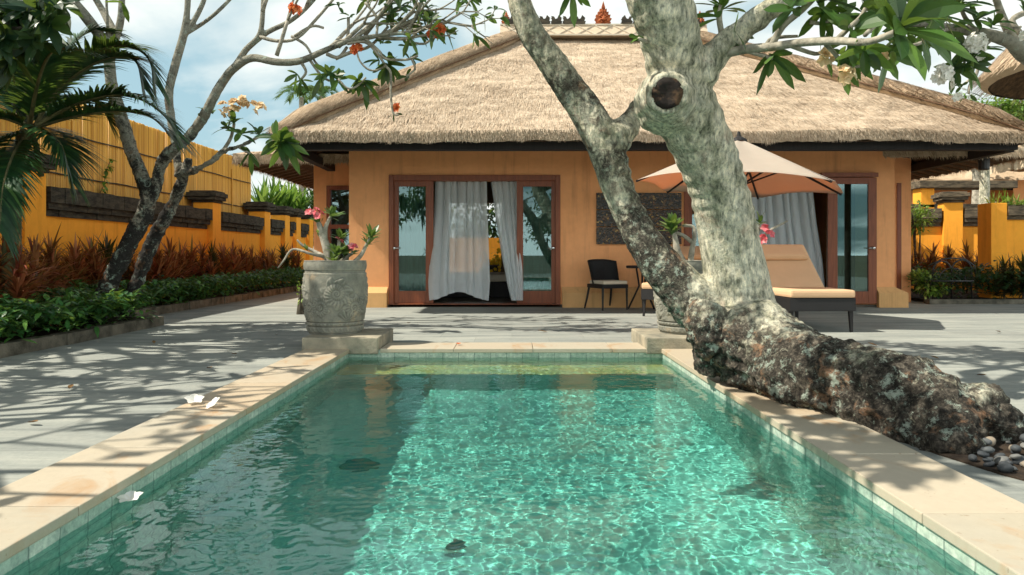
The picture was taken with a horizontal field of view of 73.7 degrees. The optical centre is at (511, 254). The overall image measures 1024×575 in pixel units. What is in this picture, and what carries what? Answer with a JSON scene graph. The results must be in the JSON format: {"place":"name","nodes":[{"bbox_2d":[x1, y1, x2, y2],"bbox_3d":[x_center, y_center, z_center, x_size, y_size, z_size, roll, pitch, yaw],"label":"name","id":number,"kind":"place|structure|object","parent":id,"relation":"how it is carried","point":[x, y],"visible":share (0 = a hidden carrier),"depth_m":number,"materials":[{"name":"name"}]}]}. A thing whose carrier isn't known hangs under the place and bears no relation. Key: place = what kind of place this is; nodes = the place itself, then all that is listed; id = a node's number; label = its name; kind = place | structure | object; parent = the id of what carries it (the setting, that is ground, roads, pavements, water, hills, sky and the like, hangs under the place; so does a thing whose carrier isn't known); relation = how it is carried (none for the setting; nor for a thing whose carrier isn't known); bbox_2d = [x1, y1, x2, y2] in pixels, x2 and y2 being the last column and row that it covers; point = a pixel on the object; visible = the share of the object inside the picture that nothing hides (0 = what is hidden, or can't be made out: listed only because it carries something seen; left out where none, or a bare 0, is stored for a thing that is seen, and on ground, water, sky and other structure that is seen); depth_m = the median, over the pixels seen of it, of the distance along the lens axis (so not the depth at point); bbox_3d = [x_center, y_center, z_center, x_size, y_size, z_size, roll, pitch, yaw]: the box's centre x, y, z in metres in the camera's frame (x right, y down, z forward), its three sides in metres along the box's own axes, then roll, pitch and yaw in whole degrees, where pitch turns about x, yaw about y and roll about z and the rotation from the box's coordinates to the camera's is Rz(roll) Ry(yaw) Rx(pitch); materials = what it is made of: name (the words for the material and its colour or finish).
{"place":"outdoors","nodes":[
{"label":"outdoors","id":0,"kind":"place"},
{"bbox_2d":[275,84,324,196],"bbox_3d":[-9.265,-3.203,29.987,2.538,8.246,2.580,0,0,0],"label":"palm tree","id":1,"kind":"object","parent":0,"point":[302,99],"visible":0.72,"depth_m":29.95,"materials":[{"name":"green plant"}]},
{"bbox_2d":[296,281,303,314],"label":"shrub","id":2,"kind":"object","parent":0,"point":[300,308],"visible":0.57,"depth_m":10.48,"materials":[{"name":"green plant"}]},
{"bbox_2d":[296,85,339,101],"bbox_3d":[-9.267,-3.587,32.997,2.501,9.015,2.531,0,0,0],"label":"palm tree","id":3,"kind":"object","parent":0,"point":[326,88],"visible":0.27,"depth_m":33.05,"materials":[{"name":"green plant"}]},
{"bbox_2d":[444,272,509,296],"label":"floor","id":4,"kind":"structure","parent":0,"point":[498,285],"depth_m":13.90,"materials":[{"name":"wood"}]},
{"bbox_2d":[489,240,500,271],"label":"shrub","id":5,"kind":"object","parent":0,"point":[495,265],"visible":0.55,"depth_m":18.16,"materials":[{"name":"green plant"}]},
{"bbox_2d":[0,282,1021,342],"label":"soil","id":6,"kind":"structure","parent":0,"point":[917,297],"depth_m":13.44,"materials":[{"name":"soil"}]},
{"bbox_2d":[0,242,40,312],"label":"cordyline","id":7,"kind":"object","parent":6,"relation":"on","point":[3,265],"visible":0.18,"depth_m":7.48,"materials":[{"name":"brown plant"}]},
{"bbox_2d":[0,237,61,326],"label":"cordyline","id":8,"kind":"object","parent":6,"relation":"on","point":[18,286],"visible":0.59,"depth_m":7.49,"materials":[{"name":"red plant"}]},
{"bbox_2d":[22,234,69,303],"bbox_3d":[-5.997,0.294,8.554,1.192,1.222,1.241,0,0,0],"label":"cordyline","id":9,"kind":"object","parent":6,"relation":"on","point":[35,247],"visible":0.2,"depth_m":8.44,"materials":[{"name":"brown plant"}]},
{"bbox_2d":[26,224,89,295],"bbox_3d":[-6.357,0.201,9.415,1.088,1.362,1.149,0,0,0],"label":"cordyline","id":10,"kind":"object","parent":6,"relation":"on","point":[50,245],"visible":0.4,"depth_m":9.37,"materials":[{"name":"brown plant"}]},
{"bbox_2d":[56,233,98,287],"bbox_3d":[-6.597,0.256,10.272,1.065,1.228,1.062,0,0,-30],"label":"cordyline","id":11,"kind":"object","parent":6,"relation":"on","point":[74,254],"visible":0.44,"depth_m":10.23,"materials":[{"name":"brown plant"}]},
{"bbox_2d":[67,230,125,286],"bbox_3d":[-6.507,0.219,10.744,1.049,1.283,1.076,0,0,0],"label":"cordyline","id":12,"kind":"object","parent":6,"relation":"on","point":[95,261],"visible":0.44,"depth_m":10.63,"materials":[{"name":"brown plant"}]},
{"bbox_2d":[0,21,202,332],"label":"palm tree","id":13,"kind":"object","parent":6,"relation":"on","point":[25,102],"visible":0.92,"depth_m":7.30,"materials":[{"name":"plant"}]},
{"bbox_2d":[82,230,134,287],"bbox_3d":[-6.580,0.226,11.139,0.993,1.269,1.289,0,0,18],"label":"cordyline","id":14,"kind":"object","parent":6,"relation":"on","point":[108,247],"visible":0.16,"depth_m":11.05,"materials":[{"name":"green plant"}]},
{"bbox_2d":[115,247,152,285],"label":"cordyline","id":15,"kind":"object","parent":6,"relation":"on","point":[130,268],"visible":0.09,"depth_m":11.74,"materials":[{"name":"brown plant"}]},
{"bbox_2d":[0,265,304,343],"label":"ground cover","id":16,"kind":"object","parent":6,"relation":"on","point":[73,305],"visible":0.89,"depth_m":8.26,"materials":[{"name":"green plant"}]},
{"bbox_2d":[146,245,182,283],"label":"cordyline","id":17,"kind":"object","parent":6,"relation":"on","point":[159,265],"visible":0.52,"depth_m":12.70,"materials":[{"name":"brown plant"}]},
{"bbox_2d":[152,234,192,279],"bbox_3d":[-6.673,0.263,13.195,1.269,1.394,1.125,0,0,0],"label":"cordyline","id":18,"kind":"object","parent":6,"relation":"on","point":[169,251],"visible":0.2,"depth_m":13.19,"materials":[{"name":"brown plant"}]},
{"bbox_2d":[172,240,200,278],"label":"cordyline","id":19,"kind":"object","parent":6,"relation":"on","point":[182,258],"visible":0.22,"depth_m":13.57,"materials":[{"name":"brown plant"}]},
{"bbox_2d":[182,239,211,281],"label":"cordyline","id":20,"kind":"object","parent":6,"relation":"on","point":[190,256],"visible":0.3,"depth_m":14.10,"materials":[{"name":"brown plant"}]},
{"bbox_2d":[187,237,232,292],"bbox_3d":[-6.596,0.241,14.577,1.355,1.240,1.135,0,0,0],"label":"cordyline","id":21,"kind":"object","parent":6,"relation":"on","point":[209,267],"visible":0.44,"depth_m":14.54,"materials":[{"name":"brown plant"}]},
{"bbox_2d":[204,240,230,293],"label":"cordyline","id":22,"kind":"object","parent":6,"relation":"on","point":[214,258],"visible":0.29,"depth_m":14.97,"materials":[{"name":"brown plant"}]},
{"bbox_2d":[212,243,243,289],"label":"cordyline","id":23,"kind":"object","parent":6,"relation":"on","point":[230,263],"visible":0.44,"depth_m":15.74,"materials":[{"name":"brown plant"}]},
{"bbox_2d":[221,238,252,287],"bbox_3d":[-6.601,0.225,16.077,1.154,1.272,1.023,0,0,0],"label":"cordyline","id":24,"kind":"object","parent":6,"relation":"on","point":[241,262],"visible":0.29,"depth_m":16.11,"materials":[{"name":"brown plant"}]},
{"bbox_2d":[228,245,259,288],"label":"cordyline","id":25,"kind":"object","parent":6,"relation":"on","point":[249,266],"visible":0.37,"depth_m":16.73,"materials":[{"name":"brown plant"}]},
{"bbox_2d":[243,245,266,286],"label":"cordyline","id":26,"kind":"object","parent":6,"relation":"on","point":[255,263],"visible":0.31,"depth_m":17.36,"materials":[{"name":"brown plant"}]},
{"bbox_2d":[253,247,281,281],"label":"cordyline","id":27,"kind":"object","parent":6,"relation":"on","point":[267,265],"visible":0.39,"depth_m":18.04,"materials":[{"name":"brown plant"}]},
{"bbox_2d":[261,244,284,283],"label":"cordyline","id":28,"kind":"object","parent":6,"relation":"on","point":[273,257],"visible":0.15,"depth_m":18.93,"materials":[{"name":"brown plant"}]},
{"bbox_2d":[273,242,294,276],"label":"cordyline","id":29,"kind":"object","parent":6,"relation":"on","point":[282,255],"visible":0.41,"depth_m":19.62,"materials":[{"name":"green plant"}]},
{"bbox_2d":[73,0,510,323],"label":"frangipani tree","id":30,"kind":"object","parent":6,"relation":"on","point":[284,145],"visible":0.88,"depth_m":8.26,"materials":[{"name":"grey plant"}]},
{"bbox_2d":[285,243,304,277],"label":"cordyline","id":31,"kind":"object","parent":6,"relation":"on","point":[297,261],"visible":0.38,"depth_m":20.46,"materials":[{"name":"brown plant"}]},
{"bbox_2d":[911,244,929,290],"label":"cordyline","id":32,"kind":"object","parent":6,"relation":"on","point":[919,256],"visible":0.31,"depth_m":15.99,"materials":[{"name":"brown plant"}]},
{"bbox_2d":[911,200,936,286],"bbox_3d":[9.839,-0.198,16.515,0.792,2.242,0.844,0,0,0],"label":"shrub","id":33,"kind":"object","parent":6,"relation":"on","point":[917,222],"visible":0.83,"depth_m":16.43,"materials":[{"name":"green plant"}]},
{"bbox_2d":[902,268,953,302],"bbox_3d":[7.878,0.585,12.896,0.829,0.689,0.634,0,0,0],"label":"shrub","id":34,"kind":"object","parent":6,"relation":"on","point":[928,293],"visible":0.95,"depth_m":12.87,"materials":[{"name":"green plant"}]},
{"bbox_2d":[911,241,948,279],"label":"cordyline","id":35,"kind":"object","parent":6,"relation":"on","point":[932,259],"visible":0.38,"depth_m":15.79,"materials":[{"name":"brown plant"}]},
{"bbox_2d":[911,191,977,289],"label":"garden wall","id":36,"kind":"structure","parent":6,"relation":"on","point":[955,224],"depth_m":16.82,"materials":[{"name":"paint"}]},
{"bbox_2d":[937,244,962,292],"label":"cordyline","id":37,"kind":"object","parent":6,"relation":"on","point":[949,255],"visible":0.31,"depth_m":15.55,"materials":[{"name":"brown plant"}]},
{"bbox_2d":[928,257,975,298],"bbox_3d":[8.273,0.445,12.776,1.076,0.784,0.375,0,0,0],"label":"iron bench","id":38,"kind":"object","parent":6,"relation":"on","point":[950,266],"visible":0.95,"depth_m":12.94,"materials":[{"name":"metal"}]},
{"bbox_2d":[952,240,977,292],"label":"cordyline","id":39,"kind":"object","parent":6,"relation":"on","point":[966,249],"visible":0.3,"depth_m":15.27,"materials":[{"name":"brown plant"}]},
{"bbox_2d":[911,260,1023,298],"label":"ground cover","id":40,"kind":"object","parent":6,"relation":"on","point":[979,276],"visible":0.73,"depth_m":13.03,"materials":[{"name":"green plant"}]},
{"bbox_2d":[975,168,989,203],"bbox_3d":[12.115,-1.538,17.459,1.363,2.683,0.398,0,0,0],"label":"background tree","id":41,"kind":"object","parent":6,"relation":"on","point":[984,182],"visible":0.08,"depth_m":17.41,"materials":[{"name":"plant"}]},
{"bbox_2d":[978,203,1023,297],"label":"garden wall","id":42,"kind":"structure","parent":6,"relation":"on","point":[1000,229],"depth_m":13.68,"materials":[{"name":"paint"}]},
{"bbox_2d":[984,191,1017,202],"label":"strap plant","id":43,"kind":"object","parent":42,"relation":"on","point":[993,201],"visible":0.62,"depth_m":13.77,"materials":[{"name":"green plant"}]},
{"bbox_2d":[990,189,1019,205],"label":"strap plant","id":44,"kind":"object","parent":42,"relation":"on","point":[1009,202],"visible":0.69,"depth_m":13.79,"materials":[{"name":"green plant"}]},
{"bbox_2d":[1012,194,1023,205],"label":"strap plant","id":45,"kind":"object","parent":42,"relation":"on","point":[1021,203],"visible":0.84,"depth_m":13.81,"materials":[{"name":"green plant"}]},
{"bbox_2d":[980,254,1022,298],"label":"cordyline","id":46,"kind":"object","parent":6,"relation":"on","point":[999,285],"visible":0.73,"depth_m":13.12,"materials":[{"name":"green plant"}]},
{"bbox_2d":[1002,251,1023,298],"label":"cordyline","id":47,"kind":"object","parent":6,"relation":"on","point":[1020,265],"visible":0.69,"depth_m":13.08,"materials":[{"name":"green plant"}]},
{"bbox_2d":[0,291,1023,503],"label":"terrace","id":48,"kind":"structure","parent":0,"point":[124,382],"depth_m":6.61,"materials":[{"name":"stone"}]},
{"bbox_2d":[0,285,301,358],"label":"kerb","id":49,"kind":"structure","parent":48,"relation":"on","point":[18,347],"depth_m":8.06,"materials":[{"name":"concrete"}]},
{"bbox_2d":[302,328,392,353],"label":"plinth","id":50,"kind":"structure","parent":48,"relation":"on","point":[369,340],"depth_m":6.44,"materials":[{"name":"stone"}]},
{"bbox_2d":[301,260,367,334],"bbox_3d":[-1.784,0.421,6.900,0.652,0.724,0.651,0,0,0],"label":"stone pot","id":51,"kind":"object","parent":50,"relation":"on","point":[335,297],"visible":1,"depth_m":6.64,"materials":[{"name":"stone"}]},
{"bbox_2d":[277,205,380,267],"bbox_3d":[-1.817,-0.178,6.883,1.042,0.645,0.381,0,0,0],"label":"desert rose","id":52,"kind":"object","parent":51,"relation":"in","point":[331,252],"visible":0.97,"depth_m":6.87,"materials":[{"name":"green plant"}]},
{"bbox_2d":[487,203,498,237],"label":"shrub","id":53,"kind":"object","parent":48,"relation":"on","point":[491,213],"visible":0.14,"depth_m":21.12,"materials":[{"name":"green plant"}]},
{"bbox_2d":[488,238,500,259],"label":"courtyard wall","id":54,"kind":"structure","parent":48,"relation":"on","point":[494,244],"depth_m":20.40,"materials":[{"name":"paint"}]},
{"bbox_2d":[0,342,1023,574],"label":"swimming pool","id":55,"kind":"structure","parent":48,"relation":"in","point":[977,527],"depth_m":2.95,"materials":[{"name":"beige stone"}]},
{"bbox_2d":[184,394,204,402],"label":"fallen flower","id":56,"kind":"object","parent":55,"relation":"on","point":[191,398],"visible":1,"depth_m":4.09,"materials":[{"name":"white plant"}]},
{"bbox_2d":[206,397,219,408],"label":"fallen flower","id":57,"kind":"object","parent":55,"relation":"on","point":[213,402],"visible":0.99,"depth_m":4.00,"materials":[{"name":"white plant"}]},
{"bbox_2d":[4,357,978,574],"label":"water","id":58,"kind":"structure","parent":55,"relation":"in","point":[505,466],"depth_m":2.80,"materials":[{"name":"teal liquid"}]},
{"bbox_2d":[117,491,142,502],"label":"fallen flower","id":59,"kind":"object","parent":58,"relation":"on","point":[130,496],"visible":1,"depth_m":2.68,"materials":[{"name":"white plant"}]},
{"bbox_2d":[584,259,627,310],"bbox_3d":[1.583,0.500,11.488,0.560,0.844,0.603,0,0,-24],"label":"terrace chair","id":60,"kind":"object","parent":48,"relation":"on","point":[603,273],"visible":1,"depth_m":11.63,"materials":[{"name":"black wicker"}]},
{"bbox_2d":[226,1,1023,307],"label":"villa","id":61,"kind":"object","parent":48,"relation":"on","point":[482,112],"visible":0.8,"depth_m":11.96,"materials":[{"name":"paint"}]},
{"bbox_2d":[326,186,348,243],"bbox_3d":[-3.267,-0.266,13.250,0.634,2.131,0.140,0,0,0],"label":"window","id":62,"kind":"structure","parent":61,"relation":"in","point":[329,189],"depth_m":13.18,"materials":[{"name":"red wood"}]},
{"bbox_2d":[399,187,425,290],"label":"glass pane","id":63,"kind":"structure","parent":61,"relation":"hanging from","point":[412,238],"depth_m":12.13,"materials":[{"name":"glass"}]},
{"bbox_2d":[393,181,433,302],"bbox_3d":[-1.733,-0.242,11.976,0.703,2.196,0.128,0,0,0],"label":"sliding door","id":64,"kind":"structure","parent":61,"relation":"in","point":[399,296],"depth_m":11.99,"materials":[{"name":"red wood"}]},
{"bbox_2d":[428,181,489,299],"bbox_3d":[-0.923,-0.261,11.919,1.080,2.101,0.502,0,0,0],"label":"curtain","id":65,"kind":"object","parent":61,"relation":"hanging from","point":[459,261],"visible":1,"depth_m":12.01,"materials":[{"name":"fabric"}]},
{"bbox_2d":[491,181,522,299],"bbox_3d":[-0.091,-0.261,11.919,0.571,2.100,0.502,0,0,0],"label":"curtain","id":66,"kind":"object","parent":61,"relation":"hanging from","point":[504,193],"visible":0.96,"depth_m":12.05,"materials":[{"name":"fabric"}]},
{"bbox_2d":[517,181,554,302],"bbox_3d":[0.433,-0.242,11.976,0.701,2.196,0.128,0,0,0],"label":"sliding door","id":67,"kind":"structure","parent":61,"relation":"in","point":[528,296],"depth_m":11.99,"materials":[{"name":"red wood"}]},
{"bbox_2d":[596,193,680,243],"bbox_3d":[2.217,-0.629,11.936,1.485,0.895,0.042,0,0,0],"label":"wall art","id":68,"kind":"object","parent":61,"relation":"attached to","point":[607,230],"depth_m":11.91,"materials":[{"name":"stone"}]},
{"bbox_2d":[689,195,691,245],"bbox_3d":[3.413,-0.242,12.015,0.722,2.196,0.050,0,0,0],"label":"sliding door","id":69,"kind":"structure","parent":61,"relation":"in","point":[690,200],"depth_m":11.99,"materials":[{"name":"red wood"}]},
{"bbox_2d":[752,192,824,286],"bbox_3d":[4.687,-0.276,12.079,1.678,2.070,0.182,0,0,0],"label":"curtain","id":70,"kind":"object","parent":61,"relation":"hanging from","point":[796,211],"visible":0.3,"depth_m":12.08,"materials":[{"name":"fabric"}]},
{"bbox_2d":[826,184,844,288],"bbox_3d":[5.821,-0.279,12.160,0.461,2.070,0.060,0,0,0],"label":"curtain","id":71,"kind":"object","parent":61,"relation":"hanging from","point":[841,241],"visible":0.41,"depth_m":12.14,"materials":[{"name":"fabric"}]},
{"bbox_2d":[827,177,876,303],"bbox_3d":[5.918,-0.242,11.851,0.845,2.196,0.128,0,0,0],"label":"sliding door","id":72,"kind":"structure","parent":61,"relation":"in","point":[869,296],"depth_m":11.86,"materials":[{"name":"red wood"}]},
{"bbox_2d":[897,183,900,288],"bbox_3d":[7.478,-0.230,13.265,0.080,2.300,0.170,0,0,0],"label":"side door","id":73,"kind":"structure","parent":61,"relation":"in","point":[898,184],"depth_m":13.18,"materials":[{"name":"red wood"}]},
{"bbox_2d":[978,157,989,170],"bbox_3d":[8.158,-1.690,11.800,0.220,0.460,0.220,0,0,0],"label":"lantern","id":74,"kind":"object","parent":61,"relation":"hanging from","point":[983,164],"visible":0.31,"depth_m":11.74,"materials":[{"name":"black metal"}]},
{"bbox_2d":[626,265,654,308],"bbox_3d":[2.160,0.554,11.334,0.520,0.744,0.552,0,0,0],"label":"side table","id":75,"kind":"object","parent":48,"relation":"on","point":[632,266],"visible":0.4,"depth_m":11.38,"materials":[{"name":"wood"}]},
{"bbox_2d":[631,328,692,353],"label":"plinth","id":76,"kind":"structure","parent":48,"relation":"on","point":[653,340],"depth_m":6.44,"materials":[{"name":"stone"}]},
{"bbox_2d":[653,260,702,334],"bbox_3d":[1.760,0.421,6.901,0.651,0.724,0.652,0,0,27],"label":"stone pot","id":77,"kind":"object","parent":76,"relation":"on","point":[667,324],"visible":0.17,"depth_m":6.73,"materials":[{"name":"stone"}]},
{"bbox_2d":[658,210,787,260],"bbox_3d":[2.133,-0.146,6.878,1.391,0.619,0.306,0,0,0],"label":"desert rose","id":78,"kind":"object","parent":77,"relation":"on","point":[672,221],"visible":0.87,"depth_m":6.88,"materials":[{"name":"green plant"}]},
{"bbox_2d":[641,246,700,315],"bbox_3d":[2.626,0.390,10.667,0.780,1.057,1.630,0,0,27],"label":"sun lounger","id":79,"kind":"object","parent":48,"relation":"on","point":[647,292],"visible":0.15,"depth_m":10.15,"materials":[{"name":"beige wicker"}]},
{"bbox_2d":[636,131,842,198],"bbox_3d":[3.091,-0.381,9.300,2.810,2.598,2.474,0,0,0],"label":"parasol","id":80,"kind":"object","parent":48,"relation":"on","point":[767,173],"visible":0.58,"depth_m":9.29,"materials":[{"name":"beige fabric"}]},
{"bbox_2d":[761,244,855,331],"bbox_3d":[3.646,0.390,8.835,0.780,1.057,1.630,0,0,-1],"label":"sun lounger","id":81,"kind":"object","parent":48,"relation":"on","point":[797,284],"visible":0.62,"depth_m":8.80,"materials":[{"name":"fabric"}]},
{"bbox_2d":[859,0,1023,102],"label":"frangipani tree","id":82,"kind":"object","parent":48,"relation":"on","point":[976,42],"visible":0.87,"depth_m":5.57,"materials":[{"name":"green plant"}]},
{"bbox_2d":[911,181,1017,208],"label":"garden wall","id":83,"kind":"structure","parent":48,"relation":"on","point":[923,191],"depth_m":18.81,"materials":[{"name":"paint"}]},
{"bbox_2d":[926,299,1023,303],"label":"kerb","id":84,"kind":"structure","parent":48,"relation":"on","point":[974,301],"depth_m":12.62,"materials":[{"name":"concrete"}]},
{"bbox_2d":[930,442,1023,480],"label":"tree pit soil","id":85,"kind":"object","parent":48,"relation":"in","point":[1018,474],"visible":0.11,"depth_m":3.04,"materials":[{"name":"soil"}]},
{"bbox_2d":[508,0,1023,454],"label":"frangipani tree","id":86,"kind":"object","parent":85,"relation":"on","point":[746,331],"visible":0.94,"depth_m":4.23,"materials":[{"name":"grey plant"}]},
{"bbox_2d":[993,456,1009,464],"bbox_3d":[2.127,0.896,2.968,0.060,0.040,0.071,-20,-24,2],"label":"pebble","id":87,"kind":"object","parent":85,"relation":"on","point":[997,459],"visible":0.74,"depth_m":2.95,"materials":[{"name":"stone"}]},
{"bbox_2d":[997,463,1013,472],"bbox_3d":[2.072,0.896,2.868,0.071,0.040,0.060,6,-16,-39],"label":"pebble","id":88,"kind":"object","parent":85,"relation":"on","point":[1005,467],"visible":1,"depth_m":2.85,"materials":[{"name":"stone"}]},
{"bbox_2d":[1010,444,1020,452],"bbox_3d":[2.294,0.883,3.108,0.047,0.036,0.042,20,-19,-35],"label":"pebble","id":89,"kind":"object","parent":85,"relation":"on","point":[1015,448],"visible":1,"depth_m":3.10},
{"bbox_2d":[965,48,1023,106],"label":"thatched parasol","id":90,"kind":"object","parent":48,"relation":"on","point":[1004,78],"visible":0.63,"depth_m":9.19,"materials":[{"name":"wicker"}]},
{"bbox_2d":[47,0,1023,248],"label":"sky","id":91,"kind":"structure","parent":0,"point":[209,50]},
{"bbox_2d":[523,187,550,290],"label":"glass pane","id":92,"kind":"structure","parent":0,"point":[536,238],"depth_m":12.14,"materials":[{"name":"glass"}]},
{"bbox_2d":[911,170,1023,203],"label":"thatched house","id":93,"kind":"structure","parent":0,"point":[1009,176],"depth_m":24.24,"materials":[{"name":"plant"}]},
{"label":"ground","id":94,"kind":"structure","parent":0,"visible":0},
{"bbox_2d":[0,0,83,91],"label":"broadleaf tree","id":95,"kind":"object","parent":94,"relation":"on","point":[28,28],"visible":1,"depth_m":5.90,"materials":[{"name":"green plant"}]},
{"bbox_2d":[0,101,250,214],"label":"bamboo fence","id":96,"kind":"object","parent":94,"relation":"on","point":[225,176],"visible":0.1,"depth_m":13.69,"materials":[{"name":"yellow plant"}]},
{"bbox_2d":[0,151,313,289],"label":"garden wall","id":97,"kind":"structure","parent":94,"relation":"on","point":[204,219],"depth_m":14.12,"materials":[{"name":"paint"}]},
{"bbox_2d":[100,159,115,193],"bbox_3d":[-7.372,-1.364,12.424,0.151,0.799,0.548,0,0,0],"label":"vine sprig","id":98,"kind":"object","parent":97,"relation":"on","point":[110,169],"visible":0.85,"depth_m":12.47,"materials":[{"name":"green plant"}]},
{"bbox_2d":[251,174,285,202],"bbox_3d":[-7.587,-1.819,20.665,1.204,1.404,1.389,0,0,41],"label":"strap plant","id":99,"kind":"object","parent":97,"relation":"on","point":[262,194],"visible":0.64,"depth_m":20.50,"materials":[{"name":"green plant"}]},
{"bbox_2d":[252,178,293,205],"bbox_3d":[-7.425,-1.942,21.235,1.401,1.570,1.252,0,0,-14],"label":"strap plant","id":100,"kind":"object","parent":97,"relation":"on","point":[279,200],"visible":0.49,"depth_m":21.08,"materials":[{"name":"green plant"}]},
{"bbox_2d":[269,177,307,207],"bbox_3d":[-7.288,-1.896,22.101,1.503,1.370,1.165,0,0,-10],"label":"strap plant","id":101,"kind":"object","parent":97,"relation":"on","point":[290,200],"visible":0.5,"depth_m":21.89,"materials":[{"name":"green plant"}]},
{"bbox_2d":[294,185,312,209],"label":"strap plant","id":102,"kind":"object","parent":97,"relation":"on","point":[300,203],"visible":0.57,"depth_m":22.89,"materials":[{"name":"green plant"}]},
{"bbox_2d":[269,180,313,246],"bbox_3d":[-7.059,-1.873,25.440,3.956,5.606,3.740,0,0,0],"label":"background tree","id":103,"kind":"object","parent":94,"relation":"on","point":[310,197],"visible":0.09,"depth_m":25.35,"materials":[{"name":"green plant"}]},
{"bbox_2d":[949,91,1023,203],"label":"background tree","id":104,"kind":"object","parent":94,"relation":"on","point":[1006,104],"visible":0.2,"depth_m":20.35,"materials":[{"name":"green plant"}]},
{"bbox_2d":[962,145,1023,203],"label":"thatched house","id":105,"kind":"structure","parent":94,"relation":"on","point":[1014,167],"depth_m":21.75,"materials":[{"name":"plant"}]},
{"bbox_2d":[992,97,1023,120],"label":"background tree","id":106,"kind":"object","parent":94,"relation":"on","point":[1018,117],"visible":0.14,"depth_m":22.34,"materials":[{"name":"green plant"}]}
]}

